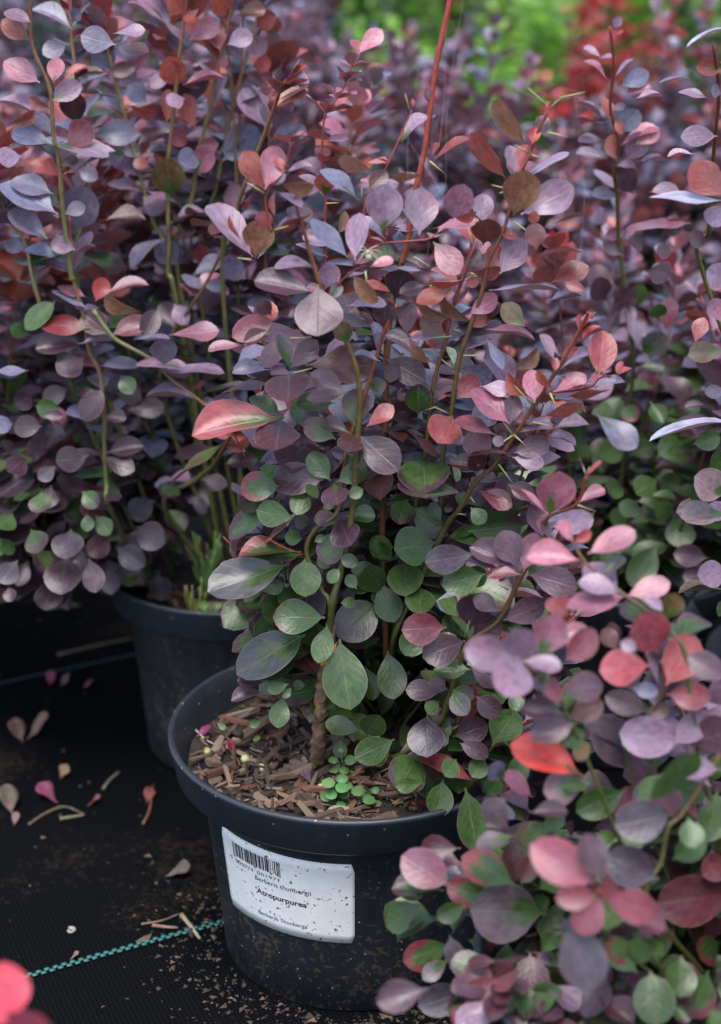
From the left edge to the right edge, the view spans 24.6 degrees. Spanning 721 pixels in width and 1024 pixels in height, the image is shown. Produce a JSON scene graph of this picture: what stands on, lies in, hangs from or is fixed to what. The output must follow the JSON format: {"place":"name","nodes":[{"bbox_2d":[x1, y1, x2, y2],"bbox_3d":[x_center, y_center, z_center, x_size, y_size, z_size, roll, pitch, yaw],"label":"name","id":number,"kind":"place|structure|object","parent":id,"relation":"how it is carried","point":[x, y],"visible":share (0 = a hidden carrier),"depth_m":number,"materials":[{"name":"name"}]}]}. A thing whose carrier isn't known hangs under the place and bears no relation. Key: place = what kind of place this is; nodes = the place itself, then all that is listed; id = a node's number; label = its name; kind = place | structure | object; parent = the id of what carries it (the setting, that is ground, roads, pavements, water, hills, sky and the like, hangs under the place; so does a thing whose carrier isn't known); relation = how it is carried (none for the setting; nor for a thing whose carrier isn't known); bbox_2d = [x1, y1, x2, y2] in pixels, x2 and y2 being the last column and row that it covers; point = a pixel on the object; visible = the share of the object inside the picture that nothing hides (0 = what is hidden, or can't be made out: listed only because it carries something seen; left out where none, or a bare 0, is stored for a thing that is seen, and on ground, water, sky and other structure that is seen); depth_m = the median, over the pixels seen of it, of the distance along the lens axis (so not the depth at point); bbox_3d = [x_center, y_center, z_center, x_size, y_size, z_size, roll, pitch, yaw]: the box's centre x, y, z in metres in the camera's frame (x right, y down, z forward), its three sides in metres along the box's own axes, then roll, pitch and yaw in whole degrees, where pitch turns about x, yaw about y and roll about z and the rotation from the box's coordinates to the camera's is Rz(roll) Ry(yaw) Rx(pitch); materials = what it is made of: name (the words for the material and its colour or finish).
{"place":"outdoors","nodes":[
{"label":"outdoors","id":0,"kind":"place"},
{"bbox_2d":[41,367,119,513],"bbox_3d":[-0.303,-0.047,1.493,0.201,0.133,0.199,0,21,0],"label":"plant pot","id":1,"kind":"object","parent":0,"point":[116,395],"depth_m":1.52,"materials":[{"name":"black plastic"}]},
{"bbox_2d":[0,49,157,401],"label":"barberry shrub","id":2,"kind":"object","parent":1,"relation":"on","point":[13,112],"visible":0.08,"depth_m":1.45,"materials":[{"name":"purple plant"}]},
{"bbox_2d":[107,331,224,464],"bbox_3d":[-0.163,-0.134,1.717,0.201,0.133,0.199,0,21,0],"label":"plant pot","id":3,"kind":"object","parent":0,"point":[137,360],"visible":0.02,"depth_m":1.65,"materials":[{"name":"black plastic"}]},
{"bbox_2d":[75,1,311,345],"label":"barberry shrub","id":4,"kind":"object","parent":3,"relation":"in","point":[196,49],"visible":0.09,"depth_m":1.59,"materials":[{"name":"purple plant"}]},
{"bbox_2d":[55,0,293,116],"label":"shrub","id":5,"kind":"object","parent":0,"point":[117,5],"visible":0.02,"depth_m":3.13,"materials":[{"name":"purple plant"}]},
{"bbox_2d":[220,427,436,563],"bbox_3d":[-0.023,-0.011,1.400,0.201,0.133,0.199,0,21,0],"label":"plant pot","id":6,"kind":"object","parent":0,"point":[245,471],"visible":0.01,"depth_m":1.33,"materials":[{"name":"black plastic"}]},
{"bbox_2d":[155,141,526,452],"bbox_3d":[-0.012,-0.169,1.319,0.268,0.267,0.244,-8,22,-19],"label":"barberry shrub","id":7,"kind":"object","parent":6,"relation":"in","point":[426,271],"visible":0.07,"depth_m":1.30,"materials":[{"name":"purple plant"}]},
{"bbox_2d":[289,294,400,328],"bbox_3d":[-0.013,-0.177,1.829,0.201,0.133,0.199,0,21,0],"label":"plant pot","id":8,"kind":"object","parent":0,"point":[399,326],"depth_m":1.74,"materials":[{"name":"black plastic"}]},
{"bbox_2d":[227,0,497,296],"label":"barberry shrub","id":9,"kind":"object","parent":8,"relation":"in","point":[327,72],"visible":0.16,"depth_m":1.66,"materials":[{"name":"purple plant"}]},
{"bbox_2d":[0,0,720,1023],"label":"ground","id":10,"kind":"structure","parent":0,"point":[96,728],"depth_m":1.03,"materials":[{"name":"black fabric"}]},
{"bbox_2d":[0,784,17,814],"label":"fallen leaf","id":11,"kind":"object","parent":10,"relation":"on","point":[8,795],"visible":1,"depth_m":1.06,"materials":[{"name":"beige plant"}]},
{"bbox_2d":[12,812,19,824],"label":"fallen leaf","id":12,"kind":"object","parent":10,"relation":"on","point":[15,816],"visible":1,"depth_m":1.05,"materials":[{"name":"pink plant"}]},
{"bbox_2d":[8,718,24,742],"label":"fallen leaf","id":13,"kind":"object","parent":10,"relation":"on","point":[16,726],"visible":1,"depth_m":1.15,"materials":[{"name":"plant"}]},
{"bbox_2d":[0,0,51,56],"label":"hedge shrub","id":14,"kind":"object","parent":10,"relation":"on","point":[45,25],"visible":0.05,"depth_m":4.99,"materials":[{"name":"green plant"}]},
{"bbox_2d":[27,711,47,738],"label":"fallen leaf","id":15,"kind":"object","parent":10,"relation":"on","point":[42,717],"visible":1,"depth_m":1.15,"materials":[{"name":"plant"}]},
{"bbox_2d":[36,781,57,802],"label":"fallen leaf","id":16,"kind":"object","parent":10,"relation":"on","point":[45,788],"visible":1,"depth_m":1.08,"materials":[{"name":"pink plant"}]},
{"bbox_2d":[46,670,55,685],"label":"fallen leaf","id":17,"kind":"object","parent":10,"relation":"on","point":[50,675],"visible":1,"depth_m":1.22,"materials":[{"name":"plant"}]},
{"bbox_2d":[28,806,84,824],"bbox_3d":[-0.196,0.194,1.058,0.036,0.002,0.015,-7,22,-18],"label":"twig","id":18,"kind":"object","parent":10,"relation":"on","point":[40,816],"visible":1,"depth_m":1.06,"materials":[{"name":"brown wood"}]},
{"bbox_2d":[59,764,69,778],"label":"fallen leaf","id":19,"kind":"object","parent":10,"relation":"on","point":[64,769],"visible":1,"depth_m":1.10,"materials":[{"name":"plant"}]},
{"bbox_2d":[61,673,69,685],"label":"fallen leaf","id":20,"kind":"object","parent":10,"relation":"on","point":[65,678],"visible":1,"depth_m":1.22,"materials":[{"name":"plant"}]},
{"bbox_2d":[0,653,136,683],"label":"marker thread","id":21,"kind":"object","parent":10,"relation":"on","point":[57,670],"visible":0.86,"depth_m":1.25},
{"bbox_2d":[67,926,75,932],"bbox_3d":[-0.164,0.237,0.938,0.005,0.002,0.006,0,21,0],"label":"snail shell","id":22,"kind":"object","parent":10,"relation":"on","point":[73,928],"visible":1,"depth_m":0.94},
{"bbox_2d":[60,814,83,820],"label":"twig","id":23,"kind":"object","parent":10,"relation":"on","point":[69,817],"visible":1,"depth_m":1.05,"materials":[{"name":"wood"}]},
{"bbox_2d":[70,951,78,959],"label":"fallen leaf","id":24,"kind":"object","parent":10,"relation":"on","point":[75,953],"visible":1,"depth_m":0.92,"materials":[{"name":"pink plant"}]},
{"bbox_2d":[84,679,92,686],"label":"fallen leaf","id":25,"kind":"object","parent":10,"relation":"on","point":[88,682],"visible":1,"depth_m":1.22,"materials":[{"name":"brown plant"}]},
{"bbox_2d":[87,794,100,805],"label":"fallen leaf","id":26,"kind":"object","parent":10,"relation":"on","point":[97,796],"visible":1,"depth_m":1.07,"materials":[{"name":"pink plant"}]},
{"bbox_2d":[57,637,133,655],"bbox_3d":[-0.206,0.104,1.282,0.063,0.003,0.003,-12,24,-29],"label":"twig","id":27,"kind":"object","parent":10,"relation":"on","point":[75,650],"visible":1,"depth_m":1.28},
{"bbox_2d":[102,771,119,789],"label":"twig","id":28,"kind":"object","parent":10,"relation":"on","point":[108,781],"visible":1,"depth_m":1.09,"materials":[{"name":"beige wood"}]},
{"bbox_2d":[26,919,223,977],"bbox_3d":[-0.153,0.247,0.912,0.173,0.002,0.004,-10,23,-23],"label":"marker thread","id":29,"kind":"object","parent":10,"relation":"on","point":[119,950],"visible":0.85,"depth_m":0.92},
{"bbox_2d":[142,784,153,824],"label":"twig","id":30,"kind":"object","parent":10,"relation":"on","point":[146,817],"visible":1,"depth_m":1.06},
{"bbox_2d":[144,786,155,803],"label":"fallen leaf","id":31,"kind":"object","parent":10,"relation":"on","point":[149,792],"visible":1,"depth_m":1.07,"materials":[{"name":"red plant"}]},
{"bbox_2d":[141,913,179,924],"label":"twig","id":32,"kind":"object","parent":10,"relation":"on","point":[146,923],"visible":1,"depth_m":0.94,"materials":[{"name":"brown wood"}]},
{"bbox_2d":[152,923,177,928],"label":"twig","id":33,"kind":"object","parent":10,"relation":"on","point":[163,926],"visible":1,"depth_m":0.94,"materials":[{"name":"brown wood"}]},
{"bbox_2d":[165,859,189,876],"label":"fallen leaf","id":34,"kind":"object","parent":10,"relation":"on","point":[182,866],"visible":1,"depth_m":0.99,"materials":[{"name":"pink plant"}]},
{"bbox_2d":[179,913,200,939],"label":"twig","id":35,"kind":"object","parent":10,"relation":"on","point":[186,920],"visible":1,"depth_m":0.94,"materials":[{"name":"beige wood"}]},
{"bbox_2d":[9,615,450,1023],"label":"soil crumbs","id":36,"kind":"object","parent":10,"relation":"on","point":[192,934],"visible":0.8,"depth_m":0.89,"materials":[{"name":"brown soil"}]},
{"bbox_2d":[110,515,358,768],"bbox_3d":[-0.084,0.094,1.128,0.173,0.133,0.171,0,21,0],"label":"plant pot","id":37,"kind":"object","parent":10,"relation":"on","point":[181,654],"visible":0.2,"depth_m":1.06,"materials":[{"name":"black plastic"}]},
{"bbox_2d":[121,545,230,610],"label":"bark mulch","id":38,"kind":"object","parent":37,"relation":"in","point":[182,568],"visible":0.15,"depth_m":1.11,"materials":[{"name":"bark"},{"name":"wood chips"}]},
{"bbox_2d":[0,0,256,609],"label":"barberry shrub","id":39,"kind":"object","parent":38,"relation":"on","point":[97,525],"visible":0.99,"depth_m":0.97,"materials":[{"name":"purple plant"}]},
{"bbox_2d":[185,577,205,610],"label":"weed seedling","id":40,"kind":"object","parent":38,"relation":"on","point":[195,607],"visible":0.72,"depth_m":1.06,"materials":[{"name":"green plant"}]},
{"bbox_2d":[184,531,221,596],"bbox_3d":[-0.102,0.034,1.074,0.023,0.048,0.021,14,25,32],"label":"weed seedling","id":41,"kind":"object","parent":38,"relation":"on","point":[208,570],"visible":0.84,"depth_m":1.07,"materials":[{"name":"green plant"}]},
{"bbox_2d":[198,602,221,611],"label":"weed seedling","id":42,"kind":"object","parent":38,"relation":"on","point":[206,607],"visible":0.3,"depth_m":1.06,"materials":[{"name":"green plant"}]},
{"bbox_2d":[31,0,414,569],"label":"barberry shrub","id":43,"kind":"object","parent":38,"relation":"on","point":[194,162],"visible":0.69,"depth_m":1.01,"materials":[{"name":"purple plant"}]},
{"bbox_2d":[168,649,532,1010],"bbox_3d":[-0.003,0.176,0.915,0.201,0.133,0.199,0,21,0],"label":"plant pot","id":44,"kind":"object","parent":10,"relation":"on","point":[305,901],"visible":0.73,"depth_m":0.85,"materials":[{"name":"black plastic"}]},
{"bbox_2d":[188,692,426,819],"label":"bark mulch","id":45,"kind":"object","parent":44,"relation":"in","point":[280,783],"visible":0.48,"depth_m":0.88,"materials":[{"name":"bark"},{"name":"wood chips"}]},
{"bbox_2d":[197,725,210,735],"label":"fallen leaf","id":46,"kind":"object","parent":45,"relation":"on","point":[204,729],"visible":1,"depth_m":0.91,"materials":[{"name":"pink plant"}]},
{"bbox_2d":[195,729,213,743],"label":"twig","id":47,"kind":"object","parent":45,"relation":"on","point":[196,730],"visible":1,"depth_m":0.91,"materials":[{"name":"grey wood"}]},
{"bbox_2d":[203,747,210,753],"bbox_3d":[-0.083,0.130,0.897,0.005,0.005,0.005,0,21,0],"label":"fertiliser granule","id":48,"kind":"object","parent":45,"relation":"on","point":[208,749],"visible":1,"depth_m":0.90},
{"bbox_2d":[226,739,235,753],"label":"fallen leaf","id":49,"kind":"object","parent":45,"relation":"on","point":[230,743],"visible":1,"depth_m":0.90,"materials":[{"name":"red plant"}]},
{"bbox_2d":[241,754,249,763],"bbox_3d":[-0.062,0.133,0.889,0.005,0.005,0.005,0,21,0],"label":"fertiliser granule","id":50,"kind":"object","parent":45,"relation":"on","point":[245,757],"visible":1,"depth_m":0.89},
{"bbox_2d":[243,728,265,740],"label":"weed seedling","id":51,"kind":"object","parent":45,"relation":"on","point":[257,738],"visible":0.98,"depth_m":0.92,"materials":[{"name":"green plant"}]},
{"bbox_2d":[301,769,310,781],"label":"fallen leaf","id":52,"kind":"object","parent":45,"relation":"on","point":[306,774],"visible":1,"depth_m":0.87,"materials":[{"name":"purple plant"}]},
{"bbox_2d":[320,774,352,805],"bbox_3d":[-0.012,0.144,0.848,0.017,0.018,0.013,0,21,0],"label":"weed seedling","id":53,"kind":"object","parent":45,"relation":"on","point":[340,788],"visible":1,"depth_m":0.85,"materials":[{"name":"green plant"}]},
{"bbox_2d":[328,748,355,774],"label":"weed seedling","id":54,"kind":"object","parent":45,"relation":"on","point":[348,760],"visible":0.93,"depth_m":0.88,"materials":[{"name":"green plant"}]},
{"bbox_2d":[351,785,381,806],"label":"weed seedling","id":55,"kind":"object","parent":45,"relation":"on","point":[367,797],"visible":1,"depth_m":0.85,"materials":[{"name":"green plant"}]},
{"bbox_2d":[192,0,630,849],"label":"barberry shrub","id":56,"kind":"object","parent":45,"relation":"on","point":[312,606],"visible":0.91,"depth_m":0.80,"materials":[{"name":"purple plant"}]},
{"bbox_2d":[357,246,380,263],"bbox_3d":[0.004,-0.116,0.746,0.011,0.009,0.004,0,21,0],"label":"spider","id":57,"kind":"object","parent":56,"relation":"on","point":[368,255],"visible":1,"depth_m":0.74},
{"bbox_2d":[406,2,583,302],"bbox_3d":[0.060,-0.166,0.761,0.084,0.136,0.040,0,21,0],"label":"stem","id":58,"kind":"object","parent":56,"relation":"attached to","point":[446,123],"visible":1,"depth_m":0.76,"materials":[{"name":"plant"}]},
{"bbox_2d":[311,0,471,68],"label":"hedge shrub","id":59,"kind":"object","parent":10,"relation":"on","point":[428,9],"visible":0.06,"depth_m":4.75,"materials":[{"name":"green plant"}]},
{"bbox_2d":[322,0,578,155],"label":"green shrub","id":60,"kind":"object","parent":10,"relation":"on","point":[371,11],"visible":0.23,"depth_m":3.11,"materials":[{"name":"green plant"}]},
{"bbox_2d":[341,0,588,199],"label":"green shrub","id":61,"kind":"object","parent":10,"relation":"on","point":[534,27],"visible":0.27,"depth_m":2.75,"materials":[{"name":"green plant"}]},
{"bbox_2d":[380,319,550,434],"bbox_3d":[0.097,-0.134,1.717,0.201,0.133,0.199,0,21,0],"label":"plant pot","id":62,"kind":"object","parent":10,"relation":"on","point":[515,345],"depth_m":1.62,"materials":[{"name":"black plastic"}]},
{"bbox_2d":[454,89,534,324],"bbox_3d":[0.131,-0.293,1.650,0.093,0.256,0.063,-8,22,-19],"label":"barberry shrub","id":63,"kind":"object","parent":62,"relation":"in","point":[518,215],"visible":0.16,"depth_m":1.63,"materials":[{"name":"purple plant"}]},
{"bbox_2d":[401,316,559,447],"bbox_3d":[0.142,-0.127,1.698,0.201,0.133,0.199,0,21,0],"label":"plant pot","id":64,"kind":"object","parent":10,"relation":"on","point":[474,358],"visible":0.02,"depth_m":1.59,"materials":[{"name":"black plastic"}]},
{"bbox_2d":[295,10,623,341],"bbox_3d":[0.092,-0.330,1.641,0.314,0.334,0.225,-17,27,-37],"label":"barberry shrub","id":65,"kind":"object","parent":64,"relation":"in","point":[470,116],"visible":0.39,"depth_m":1.60,"materials":[{"name":"purple plant"}]},
{"bbox_2d":[441,0,610,151],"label":"barberry shrub","id":66,"kind":"object","parent":10,"relation":"on","point":[534,109],"visible":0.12,"depth_m":3.26,"materials":[{"name":"purple plant"}]},
{"bbox_2d":[474,844,663,1023],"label":"plant pot","id":67,"kind":"object","parent":10,"relation":"on","point":[480,945],"visible":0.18,"depth_m":0.73,"materials":[{"name":"black plastic"}]},
{"bbox_2d":[376,519,720,1023],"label":"barberry shrub","id":68,"kind":"object","parent":67,"relation":"in","point":[623,895],"visible":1,"depth_m":0.67,"materials":[{"name":"purple plant"}]},
{"bbox_2d":[513,918,704,1023],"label":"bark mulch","id":69,"kind":"object","parent":67,"relation":"in","point":[534,948],"visible":0.12,"depth_m":0.74,"materials":[{"name":"wood"}]},
{"bbox_2d":[552,306,653,326],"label":"plant pot","id":70,"kind":"object","parent":10,"relation":"on","point":[556,318],"depth_m":1.71,"materials":[{"name":"black plastic"}]},
{"bbox_2d":[568,0,720,311],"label":"barberry shrub","id":71,"kind":"object","parent":70,"relation":"in","point":[675,102],"visible":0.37,"depth_m":1.67,"materials":[{"name":"purple plant"}]},
{"bbox_2d":[557,0,655,76],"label":"hedge shrub","id":72,"kind":"object","parent":10,"relation":"on","point":[630,22],"visible":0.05,"depth_m":4.77,"materials":[{"name":"red plant"}]},
{"bbox_2d":[535,0,699,247],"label":"barberry shrub","id":73,"kind":"object","parent":10,"relation":"on","point":[597,80],"visible":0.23,"depth_m":2.41,"materials":[{"name":"red plant"}]},
{"bbox_2d":[527,502,720,768],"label":"plant pot","id":74,"kind":"object","parent":10,"relation":"on","point":[706,605],"visible":0.14,"depth_m":1.07,"materials":[{"name":"black plastic"}]},
{"bbox_2d":[535,583,695,602],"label":"bark mulch","id":75,"kind":"object","parent":74,"relation":"in","point":[628,589],"visible":0.01,"depth_m":1.10,"materials":[{"name":"wood"}]},
{"bbox_2d":[409,17,720,599],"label":"barberry shrub","id":76,"kind":"object","parent":75,"relation":"on","point":[678,551],"visible":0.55,"depth_m":1.05,"materials":[{"name":"purple plant"}]},
{"bbox_2d":[571,0,720,148],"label":"shrub","id":77,"kind":"object","parent":10,"relation":"on","point":[686,22],"visible":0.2,"depth_m":3.18,"materials":[{"name":"red plant"}]},
{"bbox_2d":[639,307,692,379],"bbox_3d":[0.357,-0.148,1.754,0.201,0.133,0.199,0,21,0],"label":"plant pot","id":78,"kind":"object","parent":10,"relation":"on","point":[663,353],"visible":0.01,"depth_m":1.68,"materials":[{"name":"black plastic"}]},
{"bbox_2d":[492,85,720,320],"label":"barberry shrub","id":79,"kind":"object","parent":78,"relation":"in","point":[678,177],"visible":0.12,"depth_m":1.67,"materials":[{"name":"purple plant"}]},
{"bbox_2d":[681,584,720,781],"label":"plant pot","id":80,"kind":"object","parent":10,"relation":"on","point":[713,643],"visible":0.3,"depth_m":1.05,"materials":[{"name":"black plastic"}]},
{"bbox_2d":[649,27,720,616],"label":"barberry shrub","id":81,"kind":"object","parent":80,"relation":"in","point":[703,178],"visible":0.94,"depth_m":0.84,"materials":[{"name":"purple plant"}]},
{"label":"plant pot","id":82,"kind":"object","parent":10,"relation":"on","visible":0},
{"bbox_2d":[144,0,442,241],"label":"barberry shrub","id":83,"kind":"object","parent":82,"relation":"in","point":[309,57],"visible":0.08,"depth_m":1.97,"materials":[{"name":"purple plant"}]},
{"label":"plant pot","id":84,"kind":"object","parent":10,"relation":"on","visible":0},
{"bbox_2d":[0,962,49,1023],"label":"barberry shrub","id":85,"kind":"object","parent":84,"relation":"in","point":[15,988],"visible":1,"depth_m":0.51,"materials":[{"name":"pink plant"}]},
{"bbox_2d":[555,394,713,492],"bbox_3d":[0.217,-0.026,1.437,0.201,0.133,0.199,0,21,0],"label":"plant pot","id":86,"kind":"object","parent":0,"point":[639,465],"visible":0.04,"depth_m":1.35,"materials":[{"name":"black plastic"}]},
{"bbox_2d":[484,156,720,437],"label":"barberry shrub","id":87,"kind":"object","parent":86,"relation":"in","point":[575,307],"visible":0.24,"depth_m":1.37,"materials":[{"name":"purple plant"}]},
{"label":"plant pot","id":88,"kind":"object","parent":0,"visible":0},
{"bbox_2d":[140,0,346,127],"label":"barberry shrub","id":89,"kind":"object","parent":88,"relation":"on","point":[330,16],"visible":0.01,"depth_m":2.35,"materials":[{"name":"purple plant"}]},
{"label":"plant pot","id":90,"kind":"object","parent":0,"visible":0},
{"bbox_2d":[0,0,48,146],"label":"barberry shrub","id":91,"kind":"object","parent":90,"relation":"in","point":[24,5],"visible":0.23,"depth_m":2.30,"materials":[{"name":"purple plant"}]},
{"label":"plant pot","id":92,"kind":"object","parent":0,"visible":0},
{"bbox_2d":[0,0,224,219],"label":"barberry shrub","id":93,"kind":"object","parent":92,"relation":"on","point":[130,14],"visible":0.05,"depth_m":2.02,"materials":[{"name":"purple plant"}]}
]}

